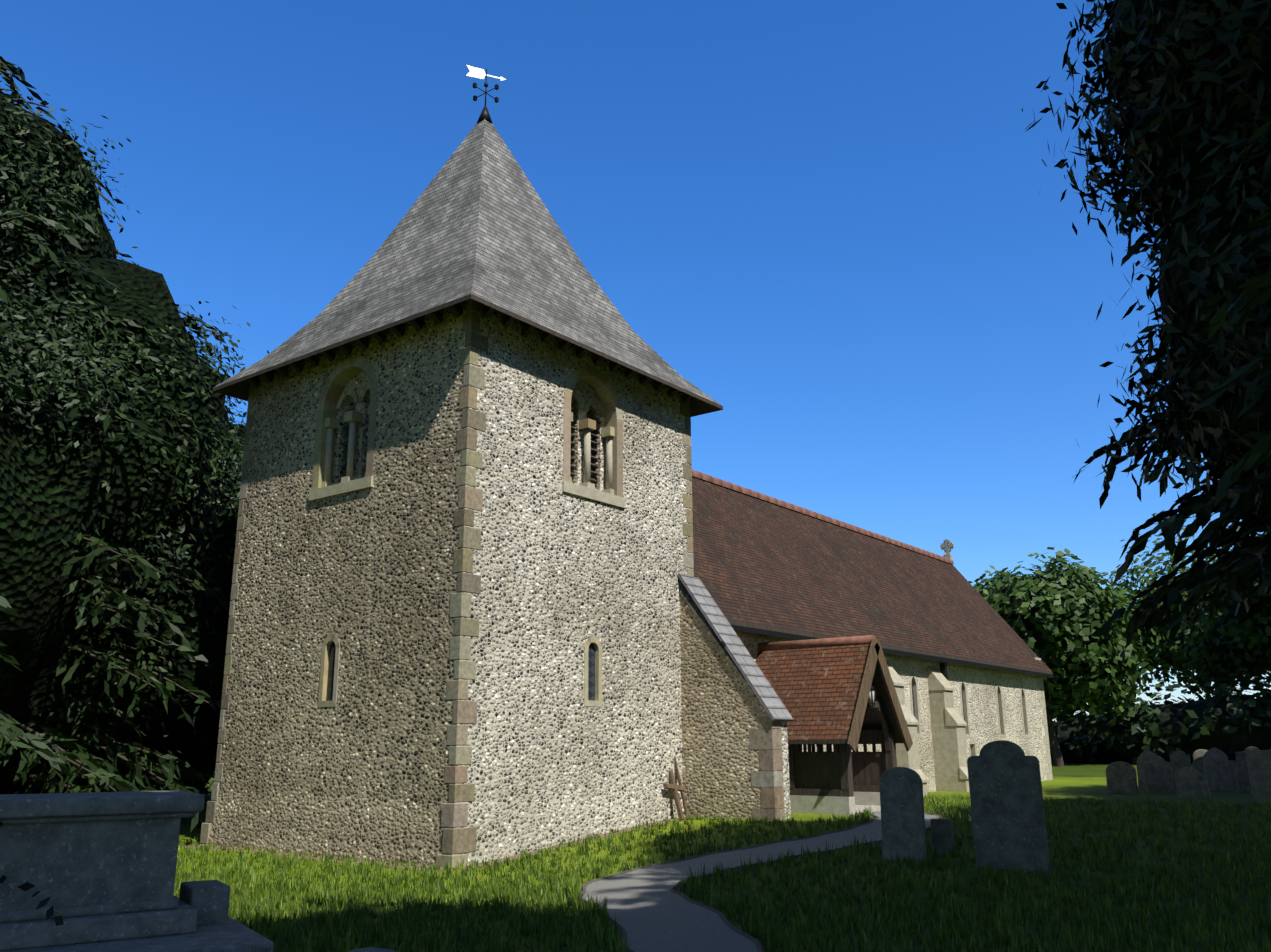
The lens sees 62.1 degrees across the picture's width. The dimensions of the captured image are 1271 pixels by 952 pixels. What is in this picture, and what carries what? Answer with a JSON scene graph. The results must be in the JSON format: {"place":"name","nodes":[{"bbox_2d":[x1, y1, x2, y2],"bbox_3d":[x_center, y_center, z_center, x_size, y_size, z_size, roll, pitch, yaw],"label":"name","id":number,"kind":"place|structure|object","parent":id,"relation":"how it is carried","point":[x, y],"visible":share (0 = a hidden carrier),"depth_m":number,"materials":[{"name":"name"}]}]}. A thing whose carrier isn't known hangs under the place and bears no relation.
{"place":"outdoors","nodes":[
{"label":"outdoors","id":0,"kind":"place"},
{"bbox_2d":[0,0,1270,721],"label":"sky","id":1,"kind":"structure","parent":0,"point":[833,220],"materials":[{"name":"blue"}]},
{"bbox_2d":[30,761,1270,951],"bbox_3d":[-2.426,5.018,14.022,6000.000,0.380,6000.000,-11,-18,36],"label":"ground","id":2,"kind":"structure","parent":0,"point":[1088,781],"depth_m":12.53,"materials":[{"name":"green plant"}]},
{"bbox_2d":[0,56,244,841],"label":"yew sprays","id":3,"kind":"object","parent":2,"relation":"on","point":[104,768],"depth_m":18.28,"materials":[{"name":"green plant"}]},
{"bbox_2d":[0,77,268,814],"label":"yew","id":4,"kind":"object","parent":2,"relation":"on","point":[39,520],"depth_m":19.22,"materials":[{"name":"green plant"}]},
{"bbox_2d":[0,790,273,951],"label":"chest tomb","id":5,"kind":"object","parent":2,"relation":"on","point":[99,868],"visible":0.98,"depth_m":8.37,"materials":[{"name":"stone"}]},
{"bbox_2d":[0,791,63,925],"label":"foliage sprig","id":6,"kind":"object","parent":5,"relation":"on","point":[26,886],"visible":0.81,"depth_m":8.00,"materials":[{"name":"green plant"}]},
{"bbox_2d":[182,817,691,870],"bbox_3d":[-3.030,5.442,15.692,8.487,0.364,4.285,1,-14,-4],"label":"soil strip","id":7,"kind":"object","parent":2,"relation":"on","point":[502,859],"visible":0.25,"depth_m":15.28,"materials":[{"name":"brown soil"}]},
{"bbox_2d":[663,757,687,819],"bbox_3d":[0.699,5.160,17.960,0.373,1.335,0.530,-4,-15,14],"label":"wooden cross","id":8,"kind":"object","parent":7,"relation":"on","point":[674,787],"visible":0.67,"depth_m":17.91,"materials":[{"name":"brown wood"}]},
{"bbox_2d":[200,300,692,865],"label":"tower walls","id":9,"kind":"structure","parent":2,"relation":"on","point":[368,578],"depth_m":16.48,"materials":[{"name":"grey stone"}]},
{"bbox_2d":[200,298,693,867],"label":"corner quoins","id":10,"kind":"object","parent":9,"relation":"attached to","point":[460,838],"visible":0.65,"depth_m":15.26,"materials":[{"name":"beige stone"}]},
{"bbox_2d":[309,356,624,706],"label":"window surrounds","id":11,"kind":"object","parent":9,"relation":"in","point":[340,376],"visible":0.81,"depth_m":17.62,"materials":[{"name":"beige stone"}]},
{"bbox_2d":[326,642,594,700],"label":"slit windows","id":12,"kind":"structure","parent":11,"relation":"in","point":[591,673],"depth_m":16.82,"materials":[{"name":"black glass"}]},
{"bbox_2d":[339,406,597,488],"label":"belfry louvers","id":13,"kind":"object","parent":11,"relation":"in","point":[571,465],"visible":0.1,"depth_m":17.89,"materials":[{"name":"brown wood"}]},
{"bbox_2d":[212,119,722,416],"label":"tower roof","id":14,"kind":"structure","parent":9,"relation":"on","point":[477,222],"depth_m":18.97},
{"bbox_2d":[466,65,505,123],"bbox_3d":[-3.046,-7.726,21.453,0.814,1.250,0.523,2,-14,-7],"label":"weather vane","id":15,"kind":"object","parent":14,"relation":"on","point":[475,72],"visible":0.98,"depth_m":21.46,"materials":[{"name":"white metal"}]},
{"bbox_2d":[678,574,793,721],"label":"buttress slates","id":16,"kind":"object","parent":9,"relation":"attached to","point":[749,669],"visible":1,"depth_m":18.41,"materials":[{"name":"grey stone"}]},
{"bbox_2d":[679,590,790,819],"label":"buttress","id":17,"kind":"structure","parent":2,"relation":"on","point":[722,709],"depth_m":18.10,"materials":[{"name":"beige stone"}]},
{"bbox_2d":[750,717,784,820],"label":"buttress quoins","id":18,"kind":"object","parent":17,"relation":"attached to","point":[769,775],"visible":0.6,"depth_m":17.41,"materials":[{"name":"beige stone"}]},
{"bbox_2d":[348,740,1270,951],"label":"headstones","id":19,"kind":"object","parent":2,"relation":"on","point":[1007,806],"visible":0.83,"depth_m":12.93,"materials":[{"name":"stone"}]},
{"bbox_2d":[790,792,880,814],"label":"porch plinth","id":20,"kind":"structure","parent":2,"relation":"on","point":[857,801],"depth_m":18.62,"materials":[{"name":"beige stone"}]},
{"bbox_2d":[788,701,896,796],"bbox_3d":[3.403,4.768,19.997,2.300,2.980,2.050,-11,-18,36],"label":"porch frame","id":21,"kind":"object","parent":20,"relation":"on","point":[841,770],"visible":0.48,"depth_m":19.00,"materials":[{"name":"brown wood"}]},
{"bbox_2d":[755,635,912,751],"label":"porch roof","id":22,"kind":"structure","parent":21,"relation":"on","point":[821,687],"depth_m":19.61,"materials":[{"name":"brown tile"}]},
{"bbox_2d":[867,685,874,706],"bbox_3d":[4.318,3.951,19.413,0.209,0.585,0.173,-11,-18,36],"label":"porch lantern","id":23,"kind":"object","parent":21,"relation":"hanging from","point":[871,699],"visible":0.62,"depth_m":19.33,"materials":[{"name":"white glass"}]},
{"bbox_2d":[1041,626,1117,765],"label":"tree","id":24,"kind":"object","parent":2,"relation":"on","point":[1057,757],"visible":0.27,"depth_m":52.83,"materials":[{"name":"brown plant"}]},
{"bbox_2d":[968,547,1153,737],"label":"tree foliage","id":25,"kind":"object","parent":24,"relation":"attached to","point":[1070,588],"visible":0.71,"depth_m":52.50,"materials":[{"name":"green plant"}]},
{"bbox_2d":[997,574,1121,705],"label":"tree","id":26,"kind":"object","parent":25,"relation":"attached to","point":[1040,643],"visible":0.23,"depth_m":52.96,"materials":[{"name":"green plant"}]},
{"bbox_2d":[1049,667,1270,764],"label":"hedge","id":27,"kind":"object","parent":2,"relation":"on","point":[1236,708],"depth_m":53.93,"materials":[{"name":"green plant"}]},
{"bbox_2d":[1150,526,1270,695],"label":"broadleaf tree","id":28,"kind":"object","parent":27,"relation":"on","point":[1212,665],"visible":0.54,"depth_m":57.46,"materials":[{"name":"green plant"}]},
{"bbox_2d":[1102,513,1270,703],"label":"tree foliage","id":29,"kind":"object","parent":2,"relation":"on","point":[1165,665],"visible":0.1,"depth_m":69.59,"materials":[{"name":"green plant"}]},
{"bbox_2d":[1177,669,1267,698],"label":"foliage","id":30,"kind":"object","parent":2,"relation":"on","point":[1199,695],"visible":0.02,"depth_m":70.32,"materials":[{"name":"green plant"}]},
{"bbox_2d":[1117,580,1220,669],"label":"tree","id":31,"kind":"object","parent":30,"relation":"attached to","point":[1162,622],"visible":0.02,"depth_m":70.05,"materials":[{"name":"green plant"}]},
{"bbox_2d":[1236,626,1270,673],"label":"branch","id":32,"kind":"object","parent":2,"relation":"on","point":[1264,652],"visible":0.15,"depth_m":56.03,"materials":[{"name":"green plant"}]},
{"bbox_2d":[579,811,941,951],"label":"path","id":33,"kind":"structure","parent":0,"point":[650,908],"depth_m":11.12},
{"bbox_2d":[736,632,1051,791],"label":"nave walls","id":34,"kind":"structure","parent":0,"point":[981,683],"depth_m":30.09,"materials":[{"name":"beige stone"}]},
{"bbox_2d":[692,469,1052,678],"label":"nave roof","id":35,"kind":"structure","parent":34,"relation":"on","point":[766,565],"depth_m":26.74,"materials":[{"name":"brown tile"}]},
{"bbox_2d":[940,539,953,559],"bbox_3d":[11.235,2.692,37.987,0.480,0.830,0.240,-11,-18,36],"label":"gable cross","id":36,"kind":"object","parent":35,"relation":"on","point":[946,545],"visible":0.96,"depth_m":37.95,"materials":[{"name":"stone"}]},
{"bbox_2d":[881,657,1052,795],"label":"stone dressings","id":37,"kind":"structure","parent":34,"relation":"attached to","point":[950,733],"depth_m":26.93,"materials":[{"name":"beige stone"}]},
{"bbox_2d":[912,682,1024,733],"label":"nave windows","id":38,"kind":"structure","parent":34,"relation":"in","point":[962,702],"depth_m":29.30,"materials":[{"name":"black glass"}]},
{"bbox_2d":[1022,0,1270,547],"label":"tree foliage","id":39,"kind":"object","parent":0,"point":[1140,148],"visible":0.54,"depth_m":9.37,"materials":[{"name":"green plant"}]},
{"bbox_2d":[1072,83,1270,647],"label":"conifer sprays","id":40,"kind":"object","parent":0,"point":[1213,534],"depth_m":9.32,"materials":[{"name":"green plant"}]},
{"bbox_2d":[1108,0,1270,517],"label":"conifer","id":41,"kind":"object","parent":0,"point":[1169,292],"visible":0.25,"depth_m":9.32,"materials":[{"name":"green plant"}]}
]}

